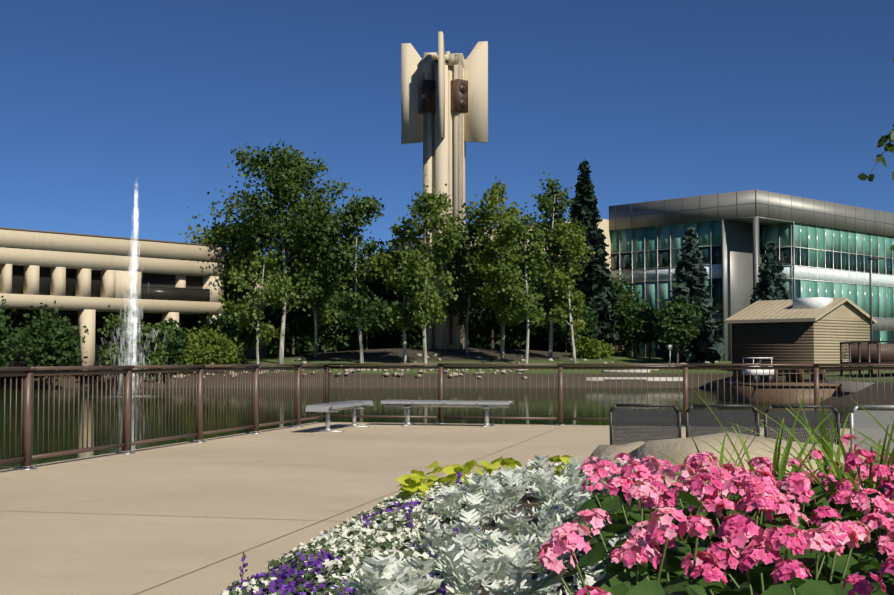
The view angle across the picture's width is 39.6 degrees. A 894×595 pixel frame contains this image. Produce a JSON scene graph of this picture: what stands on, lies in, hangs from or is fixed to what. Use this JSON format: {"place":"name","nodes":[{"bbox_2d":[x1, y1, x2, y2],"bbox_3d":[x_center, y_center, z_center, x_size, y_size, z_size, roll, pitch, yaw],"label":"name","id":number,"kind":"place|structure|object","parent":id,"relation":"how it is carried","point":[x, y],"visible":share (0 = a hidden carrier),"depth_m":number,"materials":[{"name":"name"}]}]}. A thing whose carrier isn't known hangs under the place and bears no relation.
{"place":"outdoors","nodes":[
{"label":"outdoors","id":0,"kind":"place"},
{"bbox_2d":[0,422,893,594],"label":"plaza ground","id":1,"kind":"structure","parent":0,"point":[186,518],"depth_m":10.78,"materials":[{"name":"concrete"}]},
{"bbox_2d":[305,400,372,431],"bbox_3d":[-1.772,1.988,20.825,0.520,0.450,2.520,-1,-3,13],"label":"bench","id":2,"kind":"object","parent":1,"relation":"on","point":[353,405],"visible":1,"depth_m":20.18,"materials":[{"name":"metal"}]},
{"bbox_2d":[218,471,532,594],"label":"white flowers","id":3,"kind":"object","parent":1,"relation":"on","point":[321,563],"visible":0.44,"depth_m":6.09,"materials":[{"name":"plant"}]},
{"bbox_2d":[0,363,893,469],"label":"railing fence","id":4,"kind":"object","parent":1,"relation":"on","point":[27,456],"visible":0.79,"depth_m":19.60,"materials":[{"name":"brown metal"}]},
{"bbox_2d":[381,400,513,426],"bbox_3d":[0.002,2.040,21.882,2.312,0.450,0.520,-1,-3,13],"label":"bench seat","id":5,"kind":"object","parent":1,"relation":"on","point":[482,404],"visible":1,"depth_m":21.80,"materials":[{"name":"metal"}]},
{"bbox_2d":[439,491,825,594],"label":"flower bed soil","id":6,"kind":"structure","parent":1,"relation":"on","point":[493,526],"depth_m":6.98,"materials":[{"name":"soil"}]},
{"bbox_2d":[342,454,639,594],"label":"dusty miller","id":7,"kind":"object","parent":6,"relation":"on","point":[506,559],"visible":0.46,"depth_m":5.44,"materials":[{"name":"plant"}]},
{"bbox_2d":[394,388,893,574],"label":"flower bed rocks and leaves","id":8,"kind":"object","parent":6,"relation":"on","point":[736,448],"visible":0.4,"depth_m":8.07,"materials":[{"name":"stone"}]},
{"bbox_2d":[530,434,893,594],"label":"pink flowers","id":9,"kind":"object","parent":6,"relation":"on","point":[697,532],"visible":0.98,"depth_m":3.86,"materials":[{"name":"plant"}]},
{"bbox_2d":[850,405,893,457],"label":"bench back","id":10,"kind":"object","parent":1,"relation":"on","point":[862,419],"visible":0.54,"depth_m":9.76,"materials":[{"name":"metal"}]},
{"bbox_2d":[0,388,893,469],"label":"pond water","id":11,"kind":"structure","parent":0,"point":[609,399],"depth_m":51.02,"materials":[{"name":"green liquid"}]},
{"bbox_2d":[100,183,166,397],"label":"fountain spray","id":12,"kind":"object","parent":11,"relation":"on","point":[134,249],"visible":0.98,"depth_m":67.86,"materials":[{"name":"white liquid"}]},
{"bbox_2d":[0,347,893,408],"bbox_3d":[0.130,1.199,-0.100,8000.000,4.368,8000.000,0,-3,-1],"label":"terrain","id":13,"kind":"structure","parent":0,"point":[512,379],"depth_m":89.49,"materials":[{"name":"green plant"}]},
{"bbox_2d":[84,305,175,389],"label":"bush","id":14,"kind":"object","parent":13,"relation":"on","point":[159,334],"visible":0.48,"depth_m":84.26,"materials":[{"name":"plant"}]},
{"bbox_2d":[0,227,267,375],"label":"beige building","id":15,"kind":"structure","parent":13,"relation":"on","point":[83,279],"depth_m":91.38,"materials":[{"name":"concrete"}]},
{"bbox_2d":[179,140,595,363],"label":"aspen tree","id":16,"kind":"object","parent":13,"relation":"on","point":[308,245],"visible":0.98,"depth_m":95.48,"materials":[{"name":"green plant"}]},
{"bbox_2d":[170,321,616,374],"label":"shrubs","id":17,"kind":"object","parent":13,"relation":"on","point":[206,348],"visible":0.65,"depth_m":91.48,"materials":[{"name":"green plant"}]},
{"bbox_2d":[401,32,487,348],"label":"bell tower","id":18,"kind":"structure","parent":13,"relation":"on","point":[444,107],"depth_m":104.29,"materials":[{"name":"concrete"}]},
{"bbox_2d":[136,258,884,402],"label":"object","id":19,"kind":"object","parent":13,"relation":"on","point":[769,390],"visible":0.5,"depth_m":62.30,"materials":[{"name":"concrete"}]},
{"bbox_2d":[543,158,622,349],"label":"dark spruce tree","id":20,"kind":"object","parent":13,"relation":"on","point":[594,284],"visible":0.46,"depth_m":111.39,"materials":[{"name":"green plant"}]},
{"bbox_2d":[388,189,893,360],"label":"glass building","id":21,"kind":"structure","parent":13,"relation":"on","point":[826,249],"depth_m":112.87,"materials":[{"name":"glass"}]},
{"bbox_2d":[724,297,893,392],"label":"pump house","id":22,"kind":"structure","parent":13,"relation":"on","point":[819,330],"depth_m":76.94,"materials":[{"name":"brown wood"}]},
{"bbox_2d":[857,57,893,314],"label":"tree branch","id":23,"kind":"object","parent":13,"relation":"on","point":[883,140],"visible":1,"depth_m":4.52,"materials":[{"name":"green plant"}]},
{"bbox_2d":[0,0,893,259],"label":"sky","id":24,"kind":"structure","parent":0,"point":[661,99],"materials":[{"name":"blue"}]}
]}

